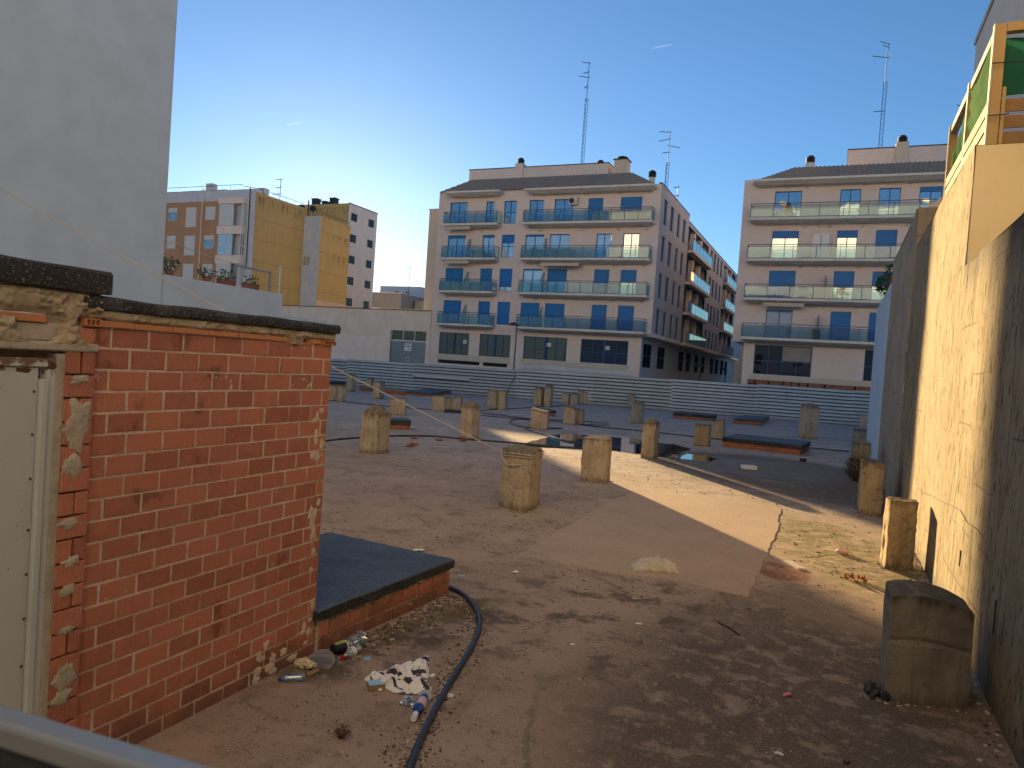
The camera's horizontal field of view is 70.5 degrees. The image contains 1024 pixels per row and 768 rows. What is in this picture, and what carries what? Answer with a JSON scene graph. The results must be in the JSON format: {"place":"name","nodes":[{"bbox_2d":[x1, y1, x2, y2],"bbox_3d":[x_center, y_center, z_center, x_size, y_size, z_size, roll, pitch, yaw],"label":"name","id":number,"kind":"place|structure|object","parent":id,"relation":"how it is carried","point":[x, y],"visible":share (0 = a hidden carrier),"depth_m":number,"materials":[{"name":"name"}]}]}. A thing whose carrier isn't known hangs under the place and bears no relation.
{"place":"outdoors","nodes":[
{"label":"outdoors","id":0,"kind":"place"},
{"bbox_2d":[0,705,210,767],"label":"balcony railing","id":1,"kind":"object","parent":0,"point":[27,740],"visible":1,"depth_m":0.61,"materials":[{"name":"metal"}]},
{"bbox_2d":[163,183,304,304],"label":"brick apartment house","id":2,"kind":"structure","parent":0,"point":[259,228],"depth_m":83.34,"materials":[{"name":"yellow paint"}]},
{"bbox_2d":[185,207,196,226],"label":"window","id":3,"kind":"structure","parent":2,"relation":"in","point":[190,211],"depth_m":84.31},
{"bbox_2d":[217,234,232,254],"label":"window","id":4,"kind":"structure","parent":2,"relation":"in","point":[224,246],"depth_m":81.22,"materials":[{"name":"blue glass"}]},
{"bbox_2d":[218,204,234,225],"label":"window","id":5,"kind":"structure","parent":2,"relation":"in","point":[226,211],"depth_m":81.04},
{"bbox_2d":[299,200,350,306],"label":"ochre clad block","id":6,"kind":"structure","parent":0,"point":[325,260],"depth_m":87.85,"materials":[{"name":"yellow paint"}]},
{"bbox_2d":[298,197,377,307],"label":"white apartment block","id":7,"kind":"structure","parent":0,"point":[362,245],"depth_m":97.99,"materials":[{"name":"paint"}]},
{"bbox_2d":[282,305,431,363],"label":"warehouse","id":8,"kind":"structure","parent":0,"point":[373,334],"depth_m":73.72,"materials":[{"name":"beige paint"}]},
{"bbox_2d":[390,341,425,363],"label":"door","id":9,"kind":"structure","parent":8,"relation":"in","point":[417,353],"depth_m":72.31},
{"bbox_2d":[372,292,423,308],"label":"house","id":10,"kind":"structure","parent":0,"point":[391,300],"depth_m":133.20,"materials":[{"name":"paint"}]},
{"bbox_2d":[380,286,424,296],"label":"house","id":11,"kind":"structure","parent":0,"point":[417,291],"depth_m":145.43,"materials":[{"name":"white paint"}]},
{"bbox_2d":[136,385,1018,767],"bbox_3d":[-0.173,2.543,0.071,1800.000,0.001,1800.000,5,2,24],"label":"ground","id":12,"kind":"structure","parent":0,"point":[524,701],"depth_m":6.88,"materials":[{"name":"concrete"}]},
{"bbox_2d":[0,0,177,331],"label":"white building","id":13,"kind":"structure","parent":12,"relation":"on","point":[86,90],"depth_m":16.52,"materials":[{"name":"paint"}]},
{"bbox_2d":[0,254,340,744],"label":"brick hut","id":14,"kind":"object","parent":12,"relation":"on","point":[160,503],"visible":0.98,"depth_m":4.53,"materials":[{"name":"brick"}]},
{"bbox_2d":[0,356,56,715],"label":"door","id":15,"kind":"structure","parent":14,"relation":"in","point":[26,399],"depth_m":3.82,"materials":[{"name":"grey paint"}]},
{"bbox_2d":[161,274,326,343],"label":"parapet wall","id":16,"kind":"structure","parent":12,"relation":"on","point":[233,299],"depth_m":20.44,"materials":[{"name":"white paint"}]},
{"bbox_2d":[215,269,235,285],"bbox_3d":[-8.140,-3.057,20.686,0.354,0.466,0.617,5,2,24],"label":"flower box","id":17,"kind":"object","parent":16,"relation":"on","point":[226,280],"visible":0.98,"depth_m":20.61,"materials":[{"name":"ceramic"}]},
{"bbox_2d":[309,649,334,668],"bbox_3d":[-1.549,2.249,5.902,0.201,0.114,0.186,5,2,24],"label":"plastic disc","id":18,"kind":"object","parent":12,"relation":"on","point":[323,658],"visible":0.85,"depth_m":5.91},
{"bbox_2d":[330,640,348,654],"bbox_3d":[-1.465,2.235,6.133,0.111,0.110,0.128,5,2,43],"label":"paper cup","id":19,"kind":"object","parent":12,"relation":"on","point":[340,647],"visible":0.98,"depth_m":6.10,"materials":[{"name":"black plastic"}]},
{"bbox_2d":[359,405,390,453],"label":"concrete pillar","id":20,"kind":"structure","parent":12,"relation":"on","point":[375,429],"depth_m":18.69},
{"bbox_2d":[372,381,384,398],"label":"concrete pillar","id":21,"kind":"structure","parent":12,"relation":"on","point":[379,385],"depth_m":41.62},
{"bbox_2d":[313,532,454,651],"bbox_3d":[-2.113,2.017,7.512,2.238,0.398,2.136,5,2,28],"label":"tarred hatch","id":22,"kind":"object","parent":12,"relation":"on","point":[363,585],"visible":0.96,"depth_m":7.16,"materials":[{"name":"asphalt"}]},
{"bbox_2d":[389,397,406,414],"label":"concrete pillar","id":23,"kind":"structure","parent":12,"relation":"on","point":[397,407],"depth_m":31.26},
{"bbox_2d":[364,655,431,693],"bbox_3d":[-0.913,2.283,5.809,0.523,0.090,0.746,4,2,-9],"label":"patterned cloth","id":24,"kind":"object","parent":12,"relation":"on","point":[409,677],"visible":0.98,"depth_m":5.66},
{"bbox_2d":[390,417,410,429],"bbox_3d":[-3.987,1.394,25.502,0.725,0.363,0.852,3,2,-18],"label":"tarred hatch","id":25,"kind":"object","parent":12,"relation":"on","point":[396,423],"visible":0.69,"depth_m":25.12,"materials":[{"name":"asphalt"}]},
{"bbox_2d":[410,693,427,721],"bbox_3d":[-0.666,2.328,5.236,0.080,0.078,0.362,4,2,6],"label":"detergent bottle","id":26,"kind":"object","parent":12,"relation":"on","point":[420,704],"visible":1,"depth_m":5.19,"materials":[{"name":"blue plastic"}]},
{"bbox_2d":[406,389,450,396],"bbox_3d":[-5.899,0.606,51.143,2.016,0.242,6.265,4,2,8],"label":"tarred hatch","id":27,"kind":"object","parent":12,"relation":"on","point":[426,392],"visible":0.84,"depth_m":49.40,"materials":[{"name":"asphalt"}]},
{"bbox_2d":[423,209,438,363],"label":"narrow tower","id":28,"kind":"structure","parent":12,"relation":"on","point":[431,259],"depth_m":76.80,"materials":[{"name":"concrete"}]},
{"bbox_2d":[431,395,445,411],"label":"concrete pillar","id":29,"kind":"structure","parent":12,"relation":"on","point":[437,402],"depth_m":35.11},
{"bbox_2d":[406,585,481,767],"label":"black hose","id":30,"kind":"object","parent":12,"relation":"on","point":[415,751],"visible":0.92,"depth_m":5.60,"materials":[{"name":"rubber"}]},
{"bbox_2d":[459,401,480,438],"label":"concrete pillar","id":31,"kind":"structure","parent":12,"relation":"on","point":[470,418],"depth_m":23.62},
{"bbox_2d":[326,435,617,448],"bbox_3d":[-1.643,1.788,22.570,10.134,0.056,2.748,3,2,-26],"label":"black hose","id":32,"kind":"object","parent":12,"relation":"on","point":[464,439],"visible":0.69,"depth_m":23.19,"materials":[{"name":"rubber"}]},
{"bbox_2d":[487,390,498,408],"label":"concrete pillar","id":33,"kind":"structure","parent":12,"relation":"on","point":[493,398],"depth_m":39.66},
{"bbox_2d":[499,444,542,510],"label":"concrete pillar","id":34,"kind":"structure","parent":12,"relation":"on","point":[520,488],"depth_m":12.77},
{"bbox_2d":[0,188,544,465],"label":"taut rope","id":35,"kind":"object","parent":34,"relation":"attached to","point":[501,454],"visible":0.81,"depth_m":13.20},
{"bbox_2d":[530,407,549,429],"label":"concrete pillar","id":36,"kind":"structure","parent":12,"relation":"on","point":[540,419],"depth_m":29.00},
{"bbox_2d":[544,384,553,407],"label":"concrete pillar","id":37,"kind":"structure","parent":12,"relation":"on","point":[548,395],"depth_m":45.05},
{"bbox_2d":[563,406,578,424],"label":"concrete pillar","id":38,"kind":"structure","parent":12,"relation":"on","point":[571,413],"depth_m":32.52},
{"bbox_2d":[581,435,611,482],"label":"concrete pillar","id":39,"kind":"structure","parent":12,"relation":"on","point":[596,458],"depth_m":16.42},
{"bbox_2d":[329,359,902,425],"bbox_3d":[1.706,0.036,52.842,52.060,2.370,1.129,4,2,14],"label":"corrugated fence","id":40,"kind":"object","parent":12,"relation":"on","point":[837,406],"visible":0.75,"depth_m":51.65,"materials":[{"name":"metal"}]},
{"bbox_2d":[527,434,718,461],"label":"puddle water","id":41,"kind":"structure","parent":12,"relation":"on","point":[625,444],"depth_m":24.55,"materials":[{"name":"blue liquid"}]},
{"bbox_2d":[246,419,1012,767],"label":"ground debris","id":42,"kind":"object","parent":12,"relation":"on","point":[388,627],"visible":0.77,"depth_m":6.63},
{"bbox_2d":[630,402,644,423],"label":"concrete pillar","id":43,"kind":"structure","parent":12,"relation":"on","point":[637,414],"depth_m":36.04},
{"bbox_2d":[518,491,780,596],"bbox_3d":[2.814,2.405,12.307,3.116,0.019,7.105,5,2,24],"label":"screed patch","id":44,"kind":"object","parent":12,"relation":"on","point":[662,525],"visible":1,"depth_m":11.17,"materials":[{"name":"concrete"}]},
{"bbox_2d":[631,555,678,573],"bbox_3d":[1.862,2.324,9.429,0.614,0.184,0.303,4,2,0],"label":"pale rag","id":45,"kind":"object","parent":44,"relation":"on","point":[656,564],"visible":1,"depth_m":9.32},
{"bbox_2d":[641,419,659,458],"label":"concrete pillar","id":46,"kind":"structure","parent":12,"relation":"on","point":[650,439],"depth_m":21.66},
{"bbox_2d":[673,411,716,420],"bbox_3d":[10.982,1.913,43.433,2.297,0.363,2.249,5,2,21],"label":"tarred hatch","id":47,"kind":"object","parent":12,"relation":"on","point":[695,415],"visible":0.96,"depth_m":42.50,"materials":[{"name":"asphalt"}]},
{"bbox_2d":[693,423,711,445],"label":"concrete pillar","id":48,"kind":"structure","parent":12,"relation":"on","point":[702,435],"depth_m":26.65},
{"bbox_2d":[712,418,725,438],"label":"concrete pillar","id":49,"kind":"structure","parent":12,"relation":"on","point":[718,431],"depth_m":29.95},
{"bbox_2d":[733,415,768,425],"bbox_3d":[14.534,2.174,43.854,1.467,0.302,6.681,5,2,24],"label":"tarred hatch","id":50,"kind":"object","parent":12,"relation":"on","point":[752,420],"visible":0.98,"depth_m":41.42,"materials":[{"name":"asphalt"}]},
{"bbox_2d":[722,434,810,454],"bbox_3d":[9.623,2.262,27.397,2.789,0.376,2.347,5,2,30],"label":"tarred hatch","id":51,"kind":"object","parent":12,"relation":"on","point":[773,444],"visible":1,"depth_m":26.58,"materials":[{"name":"asphalt"}]},
{"bbox_2d":[798,403,819,439],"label":"concrete pillar","id":52,"kind":"structure","parent":12,"relation":"on","point":[809,419],"depth_m":33.52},
{"bbox_2d":[849,439,870,480],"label":"concrete pillar","id":53,"kind":"structure","parent":12,"relation":"on","point":[860,448],"depth_m":19.61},
{"bbox_2d":[840,455,879,481],"bbox_3d":[9.502,2.273,19.529,1.062,0.777,1.228,2,2,-44],"label":"dry bush","id":54,"kind":"object","parent":12,"relation":"on","point":[850,470],"visible":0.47,"depth_m":19.55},
{"bbox_2d":[856,457,884,516],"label":"concrete pillar","id":55,"kind":"structure","parent":12,"relation":"on","point":[870,491],"depth_m":14.57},
{"bbox_2d":[863,680,890,701],"bbox_3d":[3.050,2.548,6.062,0.202,0.129,0.289,5,2,24],"label":"rubble heap","id":56,"kind":"object","parent":12,"relation":"on","point":[872,689],"visible":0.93,"depth_m":5.97,"materials":[{"name":"stone"}]},
{"bbox_2d":[866,283,891,459],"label":"white wall","id":57,"kind":"structure","parent":12,"relation":"on","point":[878,366],"depth_m":24.42,"materials":[{"name":"paint"}]},
{"bbox_2d":[874,264,892,294],"bbox_3d":[12.275,-3.351,23.538,0.874,0.787,2.628,5,2,24],"label":"potted plant","id":58,"kind":"object","parent":57,"relation":"on","point":[886,276],"visible":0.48,"depth_m":23.87,"materials":[{"name":"green plant"}]},
{"bbox_2d":[880,496,918,570],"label":"concrete pillar","id":59,"kind":"structure","parent":12,"relation":"on","point":[898,536],"depth_m":10.31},
{"bbox_2d":[878,207,937,496],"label":"grey wall","id":60,"kind":"structure","parent":12,"relation":"on","point":[891,416],"depth_m":17.29,"materials":[{"name":"concrete"}]},
{"bbox_2d":[878,579,974,708],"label":"concrete pillar","id":61,"kind":"structure","parent":12,"relation":"on","point":[926,646],"depth_m":5.90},
{"bbox_2d":[896,143,1023,767],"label":"retaining wall","id":62,"kind":"structure","parent":12,"relation":"on","point":[960,480],"depth_m":7.99,"materials":[{"name":"concrete"}]},
{"bbox_2d":[943,21,1023,198],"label":"timber pergola","id":63,"kind":"object","parent":62,"relation":"on","point":[999,73],"visible":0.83,"depth_m":8.96,"materials":[{"name":"yellow wood"}]},
{"bbox_2d":[167,0,989,291],"label":"sky","id":64,"kind":"structure","parent":0,"point":[383,107],"materials":[{"name":"blue"}]},
{"bbox_2d":[429,156,740,382],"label":"apartment block","id":65,"kind":"structure","parent":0,"point":[653,295],"depth_m":67.24,"materials":[{"name":"paint"}]},
{"bbox_2d":[443,300,460,323],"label":"window","id":66,"kind":"structure","parent":65,"relation":"in","point":[452,306],"depth_m":70.24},
{"bbox_2d":[439,332,469,354],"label":"window","id":67,"kind":"structure","parent":65,"relation":"in","point":[449,343],"depth_m":70.15,"materials":[{"name":"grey glass"}]},
{"bbox_2d":[446,268,463,281],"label":"window","id":68,"kind":"structure","parent":65,"relation":"in","point":[453,273],"depth_m":70.15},
{"bbox_2d":[447,235,465,256],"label":"window","id":69,"kind":"structure","parent":65,"relation":"in","point":[457,240],"depth_m":70.14,"materials":[{"name":"blue glass"}]},
{"bbox_2d":[450,202,467,222],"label":"window","id":70,"kind":"structure","parent":65,"relation":"in","point":[459,218],"depth_m":70.05,"materials":[{"name":"blue glass"}]},
{"bbox_2d":[444,281,483,289],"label":"screening cloth","id":71,"kind":"object","parent":65,"relation":"attached to","point":[454,285],"visible":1,"depth_m":68.58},
{"bbox_2d":[477,301,489,324],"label":"window","id":72,"kind":"structure","parent":65,"relation":"in","point":[484,307],"depth_m":68.88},
{"bbox_2d":[482,235,494,256],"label":"window","id":73,"kind":"structure","parent":65,"relation":"in","point":[488,240],"depth_m":68.73,"materials":[{"name":"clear glass"}]},
{"bbox_2d":[479,334,510,357],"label":"window","id":74,"kind":"structure","parent":65,"relation":"in","point":[491,345],"depth_m":68.36,"materials":[{"name":"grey glass"}]},
{"bbox_2d":[497,302,509,324],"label":"window","id":75,"kind":"structure","parent":65,"relation":"in","point":[503,312],"depth_m":68.03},
{"bbox_2d":[499,269,512,290],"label":"window","id":76,"kind":"structure","parent":65,"relation":"in","point":[505,283],"depth_m":67.95,"materials":[{"name":"blue glass"}]},
{"bbox_2d":[501,235,514,256],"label":"window","id":77,"kind":"structure","parent":65,"relation":"in","point":[507,240],"depth_m":67.88,"materials":[{"name":"blue glass"}]},
{"bbox_2d":[504,201,516,223],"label":"window","id":78,"kind":"structure","parent":65,"relation":"in","point":[510,206],"depth_m":67.85,"materials":[{"name":"blue glass"}]},
{"bbox_2d":[520,303,539,326],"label":"window","id":79,"kind":"structure","parent":65,"relation":"in","point":[532,309],"depth_m":66.94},
{"bbox_2d":[522,269,541,291],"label":"window","id":80,"kind":"structure","parent":65,"relation":"in","point":[529,275],"depth_m":66.90,"materials":[{"name":"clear glass"}]},
{"bbox_2d":[525,235,543,257],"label":"window","id":81,"kind":"structure","parent":65,"relation":"in","point":[530,239],"depth_m":66.81,"materials":[{"name":"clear glass"}]},
{"bbox_2d":[529,200,543,221],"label":"window","id":82,"kind":"structure","parent":65,"relation":"in","point":[534,204],"depth_m":66.75,"materials":[{"name":"blue glass"}]},
{"bbox_2d":[523,336,566,360],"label":"window","id":83,"kind":"structure","parent":65,"relation":"in","point":[534,347],"depth_m":66.31,"materials":[{"name":"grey glass"}]},
{"bbox_2d":[524,248,575,256],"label":"screening cloth","id":84,"kind":"object","parent":65,"relation":"attached to","point":[551,252],"visible":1,"depth_m":65.05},
{"bbox_2d":[544,303,564,327],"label":"window","id":85,"kind":"structure","parent":65,"relation":"in","point":[550,309],"depth_m":65.94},
{"bbox_2d":[547,269,566,292],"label":"window","id":86,"kind":"structure","parent":65,"relation":"in","point":[553,274],"depth_m":65.92,"materials":[{"name":"blue glass"}]},
{"bbox_2d":[550,234,569,248],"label":"window","id":87,"kind":"structure","parent":65,"relation":"in","point":[555,239],"depth_m":65.81,"materials":[{"name":"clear glass"}]},
{"bbox_2d":[554,199,572,220],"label":"window","id":88,"kind":"structure","parent":65,"relation":"in","point":[563,204],"depth_m":65.69,"materials":[{"name":"blue glass"}]},
{"bbox_2d":[588,198,603,220],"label":"window","id":89,"kind":"structure","parent":65,"relation":"in","point":[593,202],"depth_m":64.42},
{"bbox_2d":[591,305,606,329],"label":"window","id":90,"kind":"structure","parent":65,"relation":"in","point":[597,310],"depth_m":64.25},
{"bbox_2d":[593,270,608,293],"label":"window","id":91,"kind":"structure","parent":65,"relation":"in","point":[599,275],"depth_m":64.14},
{"bbox_2d":[596,234,611,256],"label":"window","id":92,"kind":"structure","parent":65,"relation":"in","point":[602,239],"depth_m":64.13,"materials":[{"name":"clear glass"}]},
{"bbox_2d":[580,339,628,364],"bbox_3d":[8.142,-2.837,64.048,4.330,2.090,0.100,5,2,24],"label":"window","id":93,"kind":"structure","parent":65,"relation":"in","point":[592,351],"depth_m":64.02,"materials":[{"name":"blue glass"}]},
{"bbox_2d":[592,210,647,219],"bbox_3d":[9.217,-14.535,62.414,4.900,0.820,0.060,5,2,24],"label":"screening cloth","id":94,"kind":"object","parent":65,"relation":"attached to","point":[616,215],"visible":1,"depth_m":62.44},
{"bbox_2d":[617,306,633,330],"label":"window","id":95,"kind":"structure","parent":65,"relation":"in","point":[623,311],"depth_m":63.26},
{"bbox_2d":[620,270,636,294],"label":"window","id":96,"kind":"structure","parent":65,"relation":"in","point":[626,275],"depth_m":63.19,"materials":[{"name":"blue glass"}]},
{"bbox_2d":[622,233,639,256],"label":"window","id":97,"kind":"structure","parent":65,"relation":"in","point":[629,239],"depth_m":63.13,"materials":[{"name":"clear glass"}]},
{"bbox_2d":[621,197,642,210],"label":"window","id":98,"kind":"structure","parent":65,"relation":"in","point":[636,202],"depth_m":63.05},
{"bbox_2d":[642,343,651,367],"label":"window","id":99,"kind":"structure","parent":65,"relation":"in","point":[647,348],"depth_m":65.28,"materials":[{"name":"black glass"}]},
{"bbox_2d":[733,345,743,383],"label":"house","id":100,"kind":"structure","parent":0,"point":[737,372],"depth_m":122.06,"materials":[{"name":"paint"}]},
{"bbox_2d":[732,135,947,390],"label":"apartment block","id":101,"kind":"structure","parent":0,"point":[862,206],"depth_m":56.74,"materials":[{"name":"paint"}]},
{"bbox_2d":[764,309,792,337],"bbox_3d":[21.389,-4.808,58.180,2.000,2.290,0.110,5,2,24],"label":"window","id":102,"kind":"structure","parent":101,"relation":"in","point":[775,317],"depth_m":58.20,"materials":[{"name":"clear glass"}]},
{"bbox_2d":[768,271,795,297],"bbox_3d":[21.601,-7.925,58.092,2.000,2.280,0.110,5,2,24],"label":"window","id":103,"kind":"structure","parent":101,"relation":"in","point":[775,277],"depth_m":58.02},
{"bbox_2d":[753,344,812,376],"bbox_3d":[21.638,-1.869,58.039,4.340,2.370,0.070,5,2,24],"label":"window","id":104,"kind":"structure","parent":101,"relation":"in","point":[767,358],"depth_m":58.23,"materials":[{"name":"black glass"}]},
{"bbox_2d":[771,231,798,257],"bbox_3d":[21.814,-11.051,58.005,2.000,2.330,0.110,5,2,24],"label":"window","id":105,"kind":"structure","parent":101,"relation":"in","point":[778,237],"depth_m":58.00,"materials":[{"name":"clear glass"}]},
{"bbox_2d":[774,191,801,215],"bbox_3d":[22.040,-14.238,57.934,2.000,2.260,0.070,5,2,24],"label":"window","id":106,"kind":"structure","parent":101,"relation":"in","point":[793,197],"depth_m":57.89,"materials":[{"name":"blue glass"}]},
{"bbox_2d":[811,234,829,257],"bbox_3d":[24.080,-10.651,56.560,1.200,1.980,0.420,5,2,24],"label":"balcony cabinet","id":107,"kind":"object","parent":101,"relation":"on","point":[822,252],"visible":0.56,"depth_m":56.37,"materials":[{"name":"plastic"}]},
{"bbox_2d":[829,311,850,340],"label":"window","id":108,"kind":"structure","parent":101,"relation":"in","point":[837,318],"depth_m":56.32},
{"bbox_2d":[832,271,854,299],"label":"window","id":109,"kind":"structure","parent":101,"relation":"in","point":[840,277],"depth_m":56.23,"materials":[{"name":"blue glass"}]},
{"bbox_2d":[835,230,857,257],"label":"window","id":110,"kind":"structure","parent":101,"relation":"in","point":[847,236],"depth_m":56.16,"materials":[{"name":"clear glass"}]},
{"bbox_2d":[839,189,860,215],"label":"window","id":111,"kind":"structure","parent":101,"relation":"in","point":[853,194],"depth_m":56.08,"materials":[{"name":"blue glass"}]},
{"bbox_2d":[871,272,892,299],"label":"window","id":112,"kind":"structure","parent":101,"relation":"in","point":[875,295],"depth_m":55.31,"materials":[{"name":"blue glass"}]},
{"bbox_2d":[863,350,906,380],"bbox_3d":[28.664,-1.303,54.903,3.630,2.370,0.070,5,2,24],"label":"window","id":113,"kind":"structure","parent":101,"relation":"in","point":[868,361],"depth_m":55.52,"materials":[{"name":"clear glass"}]},
{"bbox_2d":[874,230,897,258],"bbox_3d":[28.380,-10.522,55.073,1.460,2.330,0.110,5,2,24],"label":"window","id":114,"kind":"structure","parent":101,"relation":"in","point":[888,238],"depth_m":55.02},
{"bbox_2d":[878,188,900,213],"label":"window","id":115,"kind":"structure","parent":101,"relation":"in","point":[884,193],"depth_m":55.00,"materials":[{"name":"blue glass"}]},
{"bbox_2d":[918,186,942,208],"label":"window","id":116,"kind":"structure","parent":101,"relation":"in","point":[925,192],"depth_m":53.89,"materials":[{"name":"blue glass"}]},
{"bbox_2d":[956,0,1023,368],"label":"neighbour building","id":117,"kind":"structure","parent":0,"point":[1001,11],"depth_m":17.97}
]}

